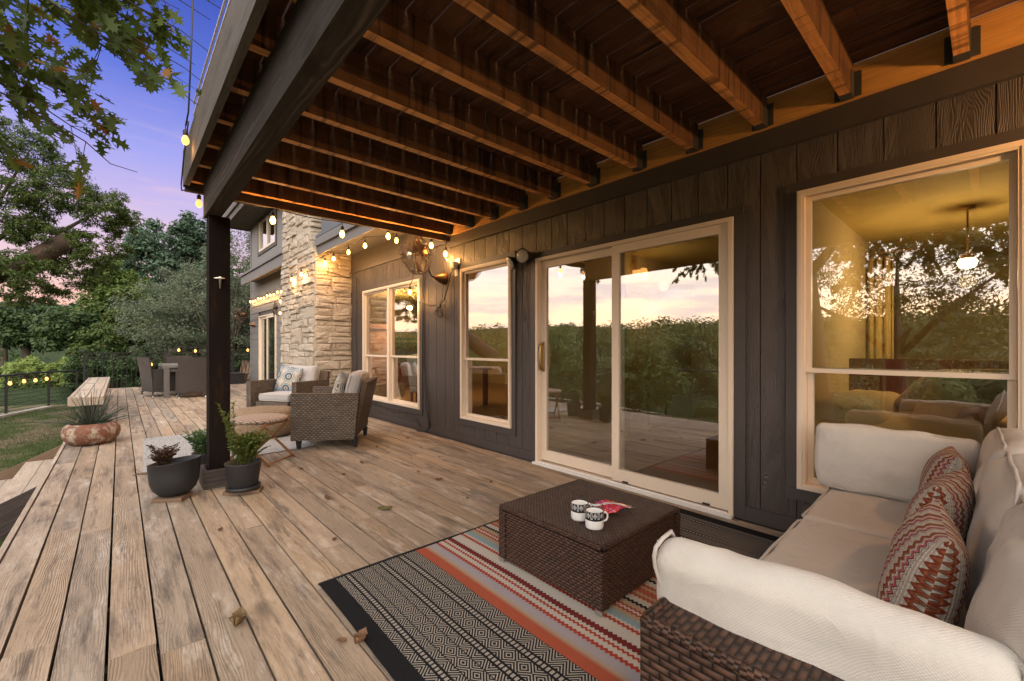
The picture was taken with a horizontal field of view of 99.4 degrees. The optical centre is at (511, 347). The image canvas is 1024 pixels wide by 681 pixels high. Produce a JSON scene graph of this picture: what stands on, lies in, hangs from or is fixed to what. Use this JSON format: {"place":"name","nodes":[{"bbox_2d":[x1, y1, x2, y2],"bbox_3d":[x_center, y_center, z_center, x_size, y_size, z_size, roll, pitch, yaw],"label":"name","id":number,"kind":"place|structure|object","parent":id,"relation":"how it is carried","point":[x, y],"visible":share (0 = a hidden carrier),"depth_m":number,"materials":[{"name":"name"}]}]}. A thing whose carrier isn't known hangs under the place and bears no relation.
{"place":"outdoors","nodes":[
{"label":"outdoors","id":0,"kind":"place"},
{"bbox_2d":[0,405,79,547],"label":"grass","id":1,"kind":"structure","parent":0,"point":[24,435],"depth_m":8.11,"materials":[{"name":"green plant"}]},
{"bbox_2d":[0,0,249,328],"label":"sky","id":2,"kind":"structure","parent":0,"point":[152,134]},
{"bbox_2d":[0,345,507,680],"bbox_3d":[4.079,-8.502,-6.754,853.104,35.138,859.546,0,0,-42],"label":"ground","id":3,"kind":"structure","parent":0,"point":[52,356],"depth_m":9.70,"materials":[{"name":"green plant"}]},
{"bbox_2d":[0,355,44,388],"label":"shrub","id":4,"kind":"object","parent":3,"relation":"on","point":[29,364],"visible":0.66,"depth_m":17.28,"materials":[{"name":"green plant"}]},
{"bbox_2d":[8,377,51,389],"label":"shrub","id":5,"kind":"object","parent":3,"relation":"on","point":[32,385],"visible":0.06,"depth_m":17.15,"materials":[{"name":"green plant"}]},
{"bbox_2d":[0,445,60,540],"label":"step","id":6,"kind":"object","parent":3,"relation":"on","point":[19,483],"visible":0.62,"depth_m":4.21,"materials":[{"name":"brown wood"}]},
{"bbox_2d":[0,370,77,418],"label":"cable fence","id":7,"kind":"object","parent":3,"relation":"on","point":[6,413],"visible":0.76,"depth_m":10.73,"materials":[{"name":"black metal"}]},
{"bbox_2d":[8,374,47,384],"bbox_3d":[-11.969,0.787,10.749,0.092,0.195,1.477,0,0,-23],"label":"string light","id":8,"kind":"object","parent":7,"relation":"hanging from","point":[24,380],"visible":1,"depth_m":10.61,"materials":[{"name":"yellow glass"}]},
{"bbox_2d":[0,303,85,374],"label":"broadleaf tree","id":9,"kind":"object","parent":3,"relation":"on","point":[5,357],"visible":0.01,"depth_m":33.39,"materials":[{"name":"green plant"}]},
{"bbox_2d":[0,301,102,377],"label":"broadleaf tree","id":10,"kind":"object","parent":3,"relation":"on","point":[51,332],"visible":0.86,"depth_m":19.61,"materials":[{"name":"green plant"}]},
{"bbox_2d":[37,356,76,386],"bbox_3d":[-18.799,1.212,17.918,1.312,1.711,1.385,0,0,-42],"label":"shrub","id":11,"kind":"object","parent":3,"relation":"on","point":[55,377],"visible":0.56,"depth_m":17.68,"materials":[{"name":"green plant"}]},
{"bbox_2d":[0,115,143,308],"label":"live oak","id":12,"kind":"object","parent":3,"relation":"on","point":[17,271],"visible":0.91,"depth_m":9.38,"materials":[{"name":"green plant"}]},
{"bbox_2d":[56,348,113,390],"bbox_3d":[-17.874,1.228,18.435,2.089,2.433,2.161,0,0,-42],"label":"shrub","id":13,"kind":"object","parent":3,"relation":"on","point":[71,364],"visible":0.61,"depth_m":18.08,"materials":[{"name":"green plant"}]},
{"bbox_2d":[66,306,148,387],"bbox_3d":[-18.079,0.418,19.703,2.820,4.680,2.949,0,0,27],"label":"broadleaf tree","id":14,"kind":"object","parent":3,"relation":"on","point":[109,339],"visible":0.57,"depth_m":19.17,"materials":[{"name":"green plant"}]},
{"bbox_2d":[0,391,215,680],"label":"deck framing","id":15,"kind":"object","parent":3,"relation":"on","point":[107,641],"depth_m":2.35,"materials":[{"name":"black wood"}]},
{"bbox_2d":[0,415,79,563],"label":"deck edge","id":16,"kind":"object","parent":15,"relation":"attached to","point":[9,539],"visible":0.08,"depth_m":3.12,"materials":[{"name":"brown wood"}]},
{"bbox_2d":[0,383,783,680],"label":"deck","id":17,"kind":"structure","parent":15,"relation":"on","point":[270,556],"depth_m":2.56,"materials":[{"name":"brown wood"}]},
{"bbox_2d":[67,389,105,420],"bbox_3d":[-6.565,0.939,6.730,0.369,0.451,1.470,0,0,-42],"label":"bench","id":18,"kind":"object","parent":17,"relation":"on","point":[87,395],"visible":0.62,"depth_m":6.38,"materials":[{"name":"brown wood"}]},
{"bbox_2d":[30,383,148,445],"bbox_3d":[-5.051,0.798,5.250,0.944,0.727,0.946,0,0,10],"label":"potted plant","id":19,"kind":"object","parent":17,"relation":"on","point":[81,430],"visible":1,"depth_m":5.15,"materials":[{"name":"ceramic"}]},
{"bbox_2d":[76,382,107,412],"bbox_3d":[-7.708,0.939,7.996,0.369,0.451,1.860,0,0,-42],"label":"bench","id":20,"kind":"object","parent":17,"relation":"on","point":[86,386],"visible":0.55,"depth_m":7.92,"materials":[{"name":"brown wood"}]},
{"bbox_2d":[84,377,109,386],"bbox_3d":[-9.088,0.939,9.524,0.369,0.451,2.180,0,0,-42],"label":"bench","id":21,"kind":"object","parent":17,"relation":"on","point":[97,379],"visible":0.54,"depth_m":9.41,"materials":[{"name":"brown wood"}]},
{"bbox_2d":[137,357,177,396],"bbox_3d":[-8.479,0.700,10.394,0.570,0.929,0.650,0,0,27],"label":"dining chair","id":22,"kind":"object","parent":17,"relation":"on","point":[152,381],"visible":0.88,"depth_m":10.16,"materials":[{"name":"wicker"}]},
{"bbox_2d":[158,363,177,397],"bbox_3d":[-8.216,0.791,10.905,0.945,0.746,1.880,0,0,-42],"label":"dining table","id":23,"kind":"object","parent":17,"relation":"on","point":[168,368],"visible":0.46,"depth_m":9.95,"materials":[{"name":"grey wood"}]},
{"bbox_2d":[151,491,192,502],"bbox_3d":[-2.603,1.149,3.329,0.200,0.028,0.160,0,0,-10],"label":"pot board","id":24,"kind":"object","parent":17,"relation":"on","point":[180,498],"visible":0.73,"depth_m":3.26,"materials":[{"name":"brown wood"}]},
{"bbox_2d":[145,442,201,496],"bbox_3d":[-2.615,0.942,3.365,0.343,0.385,0.343,0,0,-42],"label":"potted plant","id":25,"kind":"object","parent":24,"relation":"on","point":[169,474],"visible":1,"depth_m":3.28,"materials":[{"name":"grey plant"}]},
{"bbox_2d":[166,356,191,362],"bbox_3d":[-8.953,0.700,11.702,0.570,0.929,0.650,0,0,-42],"label":"dining chair","id":26,"kind":"object","parent":17,"relation":"on","point":[171,359],"visible":0.09,"depth_m":11.84,"materials":[{"name":"wicker"}]},
{"bbox_2d":[175,357,205,398],"bbox_3d":[-7.518,0.700,10.181,0.570,0.929,0.650,0,0,-42],"label":"dining chair","id":27,"kind":"object","parent":17,"relation":"on","point":[190,375],"visible":0.92,"depth_m":9.96,"materials":[{"name":"wicker"}]},
{"bbox_2d":[180,428,205,464],"bbox_3d":[-2.784,0.938,3.954,0.377,0.438,0.354,0,0,-42],"label":"potted plant","id":28,"kind":"object","parent":17,"relation":"on","point":[197,439],"visible":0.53,"depth_m":3.88,"materials":[{"name":"green plant"}]},
{"bbox_2d":[143,433,314,471],"bbox_3d":[-3.487,1.157,5.291,1.608,0.004,2.027,0,0,-42],"label":"grey rug","id":29,"kind":"object","parent":17,"relation":"on","point":[186,447],"visible":0.27,"depth_m":5.11,"materials":[{"name":"grey fabric"}]},
{"bbox_2d":[230,405,289,438],"bbox_3d":[-3.291,0.970,5.732,0.800,0.366,0.800,0,0,-42],"label":"pouf","id":30,"kind":"object","parent":29,"relation":"on","point":[282,431],"visible":0.5,"depth_m":5.50,"materials":[{"name":"fabric"}]},
{"bbox_2d":[228,606,246,626],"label":"fallen leaf","id":31,"kind":"object","parent":17,"relation":"on","point":[237,617],"visible":1,"depth_m":1.82,"materials":[{"name":"brown plant"}]},
{"bbox_2d":[230,373,244,383],"bbox_3d":[-8.998,0.995,13.804,0.790,0.330,0.490,0,0,-42],"label":"storage box","id":32,"kind":"object","parent":17,"relation":"on","point":[236,378],"visible":0.47,"depth_m":13.75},
{"bbox_2d":[222,486,262,495],"bbox_3d":[-2.159,1.152,3.487,0.260,0.024,0.110,0,0,-14],"label":"pot block","id":33,"kind":"object","parent":17,"relation":"on","point":[257,490],"depth_m":3.45,"materials":[{"name":"brown wood"}]},
{"bbox_2d":[217,402,272,492],"bbox_3d":[-2.149,0.788,3.503,0.390,0.702,0.316,0,0,-42],"label":"potted plant","id":34,"kind":"object","parent":33,"relation":"on","point":[242,469],"visible":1,"depth_m":3.44,"materials":[{"name":"green plant"}]},
{"bbox_2d":[235,361,249,382],"bbox_3d":[-9.099,0.965,14.653,0.700,1.000,0.820,0,0,-2],"label":"garden chair","id":35,"kind":"object","parent":17,"relation":"on","point":[246,369],"visible":0.32,"depth_m":14.92,"materials":[{"name":"brown wicker"}]},
{"bbox_2d":[230,413,295,467],"bbox_3d":[-2.578,0.935,4.436,0.526,0.466,0.524,0,0,8],"label":"folding stool","id":36,"kind":"object","parent":17,"relation":"on","point":[263,420],"visible":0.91,"depth_m":4.35,"materials":[{"name":"beige fabric"}]},
{"bbox_2d":[246,365,329,406],"bbox_3d":[-3.543,0.727,6.969,0.930,0.874,0.820,0,0,16],"label":"armchair","id":37,"kind":"object","parent":17,"relation":"on","point":[261,393],"visible":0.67,"depth_m":6.75,"materials":[{"name":"white fabric"}]},
{"bbox_2d":[274,365,303,390],"bbox_3d":[-3.619,0.530,7.032,0.499,0.497,0.193,0,0,21],"label":"cushion","id":38,"kind":"object","parent":37,"relation":"on","point":[287,376],"visible":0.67,"depth_m":6.97,"materials":[{"name":"fabric"}]},
{"bbox_2d":[290,370,377,448],"bbox_3d":[-2.145,0.727,5.370,0.820,0.874,0.930,0,0,-9],"label":"armchair","id":39,"kind":"object","parent":17,"relation":"on","point":[321,413],"visible":1,"depth_m":4.93,"materials":[{"name":"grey wicker"}]},
{"bbox_2d":[332,372,348,392],"bbox_3d":[-2.096,0.530,5.318,0.192,0.484,0.490,0,0,-12],"label":"cushion","id":40,"kind":"object","parent":39,"relation":"on","point":[340,382],"visible":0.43,"depth_m":5.14,"materials":[{"name":"fabric"}]},
{"bbox_2d":[335,637,346,641],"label":"fallen leaf","id":41,"kind":"object","parent":17,"relation":"on","point":[340,639],"visible":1,"depth_m":1.71,"materials":[{"name":"brown plant"}]},
{"bbox_2d":[378,505,391,509],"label":"fallen leaf","id":42,"kind":"object","parent":17,"relation":"on","point":[384,507],"visible":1,"depth_m":3.13,"materials":[{"name":"brown plant"}]},
{"bbox_2d":[318,508,779,680],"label":"striped rug","id":43,"kind":"object","parent":17,"relation":"on","point":[468,605],"visible":0.34,"depth_m":1.88,"materials":[{"name":"fabric"}]},
{"bbox_2d":[353,627,367,643],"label":"fallen leaf","id":44,"kind":"object","parent":43,"relation":"on","point":[360,635],"visible":1,"depth_m":1.71,"materials":[{"name":"brown plant"}]},
{"bbox_2d":[499,479,679,616],"bbox_3d":[0.413,1.002,2.332,0.704,0.302,0.697,0,0,-42],"label":"coffee table","id":45,"kind":"object","parent":43,"relation":"on","point":[543,534],"visible":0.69,"depth_m":2.10,"materials":[{"name":"brown wicker"}]},
{"bbox_2d":[571,499,591,521],"bbox_3d":[0.341,0.810,2.164,0.087,0.084,0.105,0,0,31],"label":"mug","id":46,"kind":"object","parent":45,"relation":"on","point":[578,506],"visible":0.87,"depth_m":2.12,"materials":[{"name":"ceramic"}]},
{"bbox_2d":[585,506,607,530],"bbox_3d":[0.396,0.810,2.060,0.087,0.084,0.105,0,0,39],"label":"mug","id":47,"kind":"object","parent":45,"relation":"on","point":[594,519],"visible":1,"depth_m":2.02,"materials":[{"name":"ceramic"}]},
{"bbox_2d":[595,500,616,510],"bbox_3d":[0.477,0.835,2.284,0.100,0.016,0.213,0,0,34],"label":"napkin","id":48,"kind":"object","parent":45,"relation":"on","point":[602,501],"visible":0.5,"depth_m":2.32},
{"bbox_2d":[603,503,629,513],"bbox_3d":[0.527,0.834,2.251,0.202,0.014,0.088,0,0,-34],"label":"napkin","id":49,"kind":"object","parent":45,"relation":"on","point":[613,508],"visible":0.74,"depth_m":2.25,"materials":[{"name":"fabric"}]},
{"bbox_2d":[591,503,634,508],"bbox_3d":[0.526,0.827,2.260,0.228,0.033,0.020,0,0,-2],"label":"fork","id":50,"kind":"object","parent":49,"relation":"on","point":[613,503],"visible":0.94,"depth_m":2.26,"materials":[{"name":"metal"}]},
{"bbox_2d":[594,502,631,506],"bbox_3d":[0.522,0.830,2.284,0.228,0.033,0.020,0,0,-7],"label":"fork","id":51,"kind":"object","parent":49,"relation":"on","point":[611,502],"visible":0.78,"depth_m":2.28,"materials":[{"name":"metal"}]},
{"bbox_2d":[640,422,1023,680],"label":"sofa","id":52,"kind":"object","parent":43,"relation":"on","point":[801,601],"visible":0.88,"depth_m":0.95,"materials":[{"name":"fabric"}]},
{"bbox_2d":[877,499,972,621],"bbox_3d":[1.101,0.640,1.168,0.387,0.390,0.193,0,0,-42],"label":"throw pillow","id":53,"kind":"object","parent":52,"relation":"on","point":[927,567],"visible":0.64,"depth_m":1.05,"materials":[{"name":"fabric"}]},
{"bbox_2d":[899,468,975,541],"bbox_3d":[1.427,0.620,1.464,0.388,0.391,0.189,0,0,-42],"label":"throw pillow","id":54,"kind":"object","parent":52,"relation":"on","point":[953,492],"visible":0.38,"depth_m":1.38,"materials":[{"name":"fabric"}]},
{"bbox_2d":[918,446,973,488],"bbox_3d":[1.825,0.600,1.828,0.336,0.346,0.176,0,0,-42],"label":"throw pillow","id":55,"kind":"object","parent":52,"relation":"on","point":[949,459],"visible":0.42,"depth_m":1.76,"materials":[{"name":"fabric"}]},
{"bbox_2d":[183,0,1023,489],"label":"deck","id":56,"kind":"structure","parent":17,"relation":"on","point":[441,120],"depth_m":2.53,"materials":[{"name":"brown wood"}]},
{"bbox_2d":[181,0,201,207],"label":"string light","id":57,"kind":"object","parent":56,"relation":"hanging from","point":[185,140],"visible":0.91,"depth_m":3.18,"materials":[{"name":"black"}]},
{"bbox_2d":[213,277,225,288],"bbox_3d":[-2.462,-0.543,3.646,0.075,0.098,0.081,0,0,-8],"label":"metal bracket","id":58,"kind":"object","parent":56,"relation":"attached to","point":[220,279],"visible":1,"depth_m":3.64,"materials":[{"name":"metal"}]},
{"bbox_2d":[234,201,446,247],"bbox_3d":[-1.791,-1.287,4.671,2.577,0.217,0.051,0,0,-42],"label":"string light","id":59,"kind":"object","parent":56,"relation":"hanging from","point":[273,221],"visible":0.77,"depth_m":4.54,"materials":[{"name":"black"}]},
{"bbox_2d":[0,0,227,204],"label":"red oak","id":60,"kind":"object","parent":3,"relation":"on","point":[81,20],"visible":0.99,"depth_m":3.29,"materials":[{"name":"green plant"}]},
{"bbox_2d":[66,258,178,387],"bbox_3d":[-19.623,-0.866,21.707,6.456,7.689,3.214,0,0,17],"label":"broadleaf tree","id":61,"kind":"object","parent":3,"relation":"on","point":[122,280],"visible":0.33,"depth_m":21.40,"materials":[{"name":"green plant"}]},
{"bbox_2d":[0,283,249,376],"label":"undergrowth","id":62,"kind":"object","parent":3,"relation":"on","point":[11,358],"visible":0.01,"depth_m":33.95,"materials":[{"name":"green plant"}]},
{"bbox_2d":[104,349,163,387],"bbox_3d":[-15.076,1.185,17.478,2.090,2.244,2.029,0,0,-3],"label":"shrub","id":63,"kind":"object","parent":3,"relation":"on","point":[135,372],"visible":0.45,"depth_m":16.95,"materials":[{"name":"green plant"}]},
{"bbox_2d":[83,349,249,387],"bbox_3d":[-10.510,1.210,13.738,4.382,2.310,0.064,0,0,-42],"label":"iron fence","id":64,"kind":"object","parent":3,"relation":"on","point":[233,352],"visible":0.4,"depth_m":12.91,"materials":[{"name":"black metal"}]},
{"bbox_2d":[113,210,236,354],"bbox_3d":[-22.683,-2.639,29.238,7.452,12.698,5.787,0,0,-42],"label":"broadleaf tree","id":65,"kind":"object","parent":3,"relation":"on","point":[153,255],"visible":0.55,"depth_m":27.97,"materials":[{"name":"green plant"}]},
{"bbox_2d":[102,230,249,372],"bbox_3d":[-12.478,-2.281,19.040,7.995,8.861,6.264,0,0,-42],"label":"juniper tree","id":66,"kind":"object","parent":3,"relation":"on","point":[175,334],"visible":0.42,"depth_m":17.86,"materials":[{"name":"green plant"}]},
{"bbox_2d":[155,351,205,362],"bbox_3d":[-13.226,1.151,17.875,2.310,2.147,2.219,0,0,-42],"label":"shrub","id":67,"kind":"object","parent":3,"relation":"on","point":[173,354],"visible":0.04,"depth_m":17.59,"materials":[{"name":"green plant"}]},
{"bbox_2d":[117,252,249,354],"bbox_3d":[-26.128,-1.763,36.339,15.656,12.248,9.956,0,0,0],"label":"broadleaf tree","id":68,"kind":"object","parent":3,"relation":"on","point":[204,321],"visible":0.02,"depth_m":34.51,"materials":[{"name":"green plant"}]},
{"bbox_2d":[151,346,248,364],"bbox_3d":[-9.943,0.257,13.940,2.597,0.615,0.085,0,0,-42],"label":"string light","id":69,"kind":"object","parent":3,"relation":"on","point":[178,350],"visible":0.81,"depth_m":13.53,"materials":[{"name":"yellow"}]},
{"bbox_2d":[230,345,249,371],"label":"shrub","id":70,"kind":"object","parent":3,"relation":"on","point":[238,363],"visible":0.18,"depth_m":17.83,"materials":[{"name":"green plant"}]},
{"bbox_2d":[370,324,403,396],"bbox_3d":[-3.376,0.315,10.190,1.350,1.700,0.950,0,0,-42],"label":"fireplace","id":71,"kind":"object","parent":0,"point":[378,346],"visible":0.38,"depth_m":10.21,"materials":[{"name":"brick"}]},
{"bbox_2d":[383,311,417,385],"bbox_3d":[-2.976,0.040,13.589,3.240,2.250,0.638,0,0,-42],"label":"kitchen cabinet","id":72,"kind":"object","parent":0,"point":[403,320],"visible":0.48,"depth_m":13.22,"materials":[{"name":"wood"}]},
{"bbox_2d":[222,0,1023,532],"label":"house","id":73,"kind":"structure","parent":0,"point":[704,366],"depth_m":4.38,"materials":[{"name":"grey wood"}]},
{"bbox_2d":[233,308,254,326],"bbox_3d":[-8.274,-0.919,13.416,0.572,0.593,0.528,0,0,-42],"label":"wall fan","id":74,"kind":"object","parent":73,"relation":"attached to","point":[236,313],"depth_m":13.33,"materials":[{"name":"brown metal"}]},
{"bbox_2d":[249,286,281,302],"bbox_3d":[-7.113,-1.467,12.441,0.049,0.188,3.800,0,0,-42],"label":"string light","id":75,"kind":"object","parent":73,"relation":"hanging from","point":[266,295],"visible":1,"depth_m":12.40,"materials":[{"name":"yellow"}]},
{"bbox_2d":[259,210,274,251],"bbox_3d":[-6.985,-3.335,12.448,0.100,0.960,1.880,0,0,-42],"label":"upper window","id":76,"kind":"structure","parent":73,"relation":"in","point":[266,229],"depth_m":12.61,"materials":[{"name":"glass"}]},
{"bbox_2d":[259,313,276,379],"bbox_3d":[-6.979,0.115,12.454,0.124,2.101,1.880,0,0,-42],"label":"sliding door","id":77,"kind":"structure","parent":73,"relation":"in","point":[267,323],"depth_m":12.41,"materials":[{"name":"plastic"}]},
{"bbox_2d":[272,302,277,315],"bbox_3d":[-6.407,-1.060,11.677,0.075,0.470,0.495,0,0,-42],"label":"wall star","id":78,"kind":"object","parent":73,"relation":"attached to","point":[274,308],"depth_m":11.64,"materials":[{"name":"metal"}]},
{"bbox_2d":[279,232,397,280],"bbox_3d":[-2.936,-1.424,7.335,0.727,0.352,5.387,0,0,-42],"label":"string light","id":79,"kind":"object","parent":73,"relation":"hanging from","point":[348,251],"visible":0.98,"depth_m":7.16,"materials":[{"name":"black"}]},
{"bbox_2d":[355,277,356,370],"bbox_3d":[-2.758,-0.044,7.697,0.021,2.383,0.133,0,0,-42],"label":"cable","id":80,"kind":"object","parent":73,"relation":"attached to","point":[355,324],"visible":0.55,"depth_m":7.70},
{"bbox_2d":[362,278,419,409],"bbox_3d":[-1.907,-0.045,6.825,0.111,1.840,1.908,0,0,-42],"label":"window","id":81,"kind":"structure","parent":73,"relation":"in","point":[390,289],"depth_m":6.79,"materials":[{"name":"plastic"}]},
{"bbox_2d":[407,293,411,309],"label":"ceiling light","id":82,"kind":"object","parent":73,"relation":"hanging from","point":[409,306],"visible":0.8,"depth_m":9.96,"materials":[{"name":"white glass"}]},
{"bbox_2d":[407,358,417,401],"bbox_3d":[-1.441,0.656,7.435,0.500,1.018,0.560,0,0,23],"label":"indoor chair","id":83,"kind":"object","parent":73,"relation":"on","point":[412,364],"visible":0.29,"depth_m":7.27,"materials":[{"name":"fabric"}]},
{"bbox_2d":[408,258,435,305],"bbox_3d":[-1.141,-0.952,5.691,0.324,0.815,0.727,0,0,-23],"label":"string light","id":84,"kind":"object","parent":73,"relation":"hanging from","point":[409,292],"visible":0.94,"depth_m":5.88,"materials":[{"name":"black"}]},
{"bbox_2d":[416,258,429,431],"bbox_3d":[-1.203,-0.085,5.976,0.246,2.500,0.070,0,0,30],"label":"cable","id":85,"kind":"object","parent":73,"relation":"attached to","point":[424,351],"visible":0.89,"depth_m":5.99,"materials":[{"name":"grey plastic"}]},
{"bbox_2d":[399,234,447,284],"bbox_3d":[-1.089,-1.109,5.461,0.572,0.593,0.528,0,0,-42],"label":"wall fan","id":86,"kind":"object","parent":73,"relation":"attached to","point":[420,249],"depth_m":5.36,"materials":[{"name":"brown metal"}]},
{"bbox_2d":[434,270,452,317],"bbox_3d":[-0.876,-0.686,5.582,0.045,0.610,0.428,0,0,-42],"label":"power cord","id":87,"kind":"object","parent":73,"relation":"attached to","point":[438,306],"visible":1,"depth_m":5.62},
{"bbox_2d":[443,243,449,263],"bbox_3d":[-0.806,-1.184,5.474,0.152,0.308,0.056,0,0,44],"label":"string light","id":88,"kind":"object","parent":73,"relation":"attached to","point":[445,254],"visible":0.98,"depth_m":5.49,"materials":[{"name":"yellow"}]},
{"bbox_2d":[417,366,491,404],"bbox_3d":[-1.186,0.784,8.698,1.300,0.759,0.900,0,0,-42],"label":"indoor table","id":89,"kind":"object","parent":73,"relation":"on","point":[484,385],"visible":0.24,"depth_m":8.78,"materials":[{"name":"brown wood"}]},
{"bbox_2d":[460,258,510,428],"bbox_3d":[-0.293,-0.045,5.038,0.111,1.840,0.931,0,0,-42],"label":"window","id":90,"kind":"structure","parent":73,"relation":"in","point":[464,272],"depth_m":5.33,"materials":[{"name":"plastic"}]},
{"bbox_2d":[506,248,531,269],"bbox_3d":[0.071,-0.903,4.480,0.149,0.191,0.361,0,0,-42],"label":"floodlight","id":91,"kind":"object","parent":73,"relation":"attached to","point":[523,255],"visible":1,"depth_m":4.40,"materials":[{"name":"black metal"}]},
{"bbox_2d":[532,216,733,518],"bbox_3d":[0.901,0.136,3.698,0.165,2.062,1.910,0,0,-42],"label":"sliding door","id":92,"kind":"structure","parent":73,"relation":"in","point":[721,503],"depth_m":3.62,"materials":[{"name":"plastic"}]},
{"bbox_2d":[633,268,647,279],"bbox_3d":[1.731,-0.980,5.842,0.120,0.170,0.207,0,0,-42],"label":"wall lamp","id":93,"kind":"object","parent":73,"relation":"attached to","point":[641,273],"visible":1,"depth_m":5.78,"materials":[{"name":"white glass"}]},
{"bbox_2d":[865,248,911,358],"bbox_3d":[4.183,0.034,5.059,0.109,2.262,0.700,0,0,-42],"label":"curtain","id":94,"kind":"object","parent":73,"relation":"hanging from","point":[879,307],"visible":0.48,"depth_m":4.98,"materials":[{"name":"beige fabric"}]},
{"bbox_2d":[797,139,1023,493],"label":"window","id":95,"kind":"structure","parent":73,"relation":"in","point":[1013,152],"depth_m":2.33,"materials":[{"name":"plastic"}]},
{"bbox_2d":[815,358,1008,461],"bbox_3d":[3.414,0.640,3.184,2.064,1.050,2.050,0,0,-42],"label":"sofa","id":96,"kind":"object","parent":73,"relation":"on","point":[866,400],"visible":0.34,"depth_m":3.30,"materials":[{"name":"fabric"}]},
{"bbox_2d":[893,369,952,410],"bbox_3d":[3.246,0.334,3.270,0.450,0.360,0.453,0,0,8],"label":"bed pillow","id":97,"kind":"object","parent":96,"relation":"on","point":[909,398],"visible":0.2,"depth_m":3.30,"materials":[{"name":"fabric"}]},
{"bbox_2d":[909,368,1008,423],"bbox_3d":[2.901,0.325,2.755,0.450,0.394,0.508,0,0,28],"label":"bed pillow","id":98,"kind":"object","parent":96,"relation":"on","point":[962,400],"visible":0.75,"depth_m":2.66,"materials":[{"name":"fabric"}]},
{"bbox_2d":[957,205,977,268],"bbox_3d":[4.055,-0.975,3.865,0.130,0.559,0.130,0,0,-42],"label":"ceiling light","id":99,"kind":"object","parent":73,"relation":"hanging from","point":[967,259],"visible":1,"depth_m":3.85,"materials":[{"name":"white glass"}]}
]}

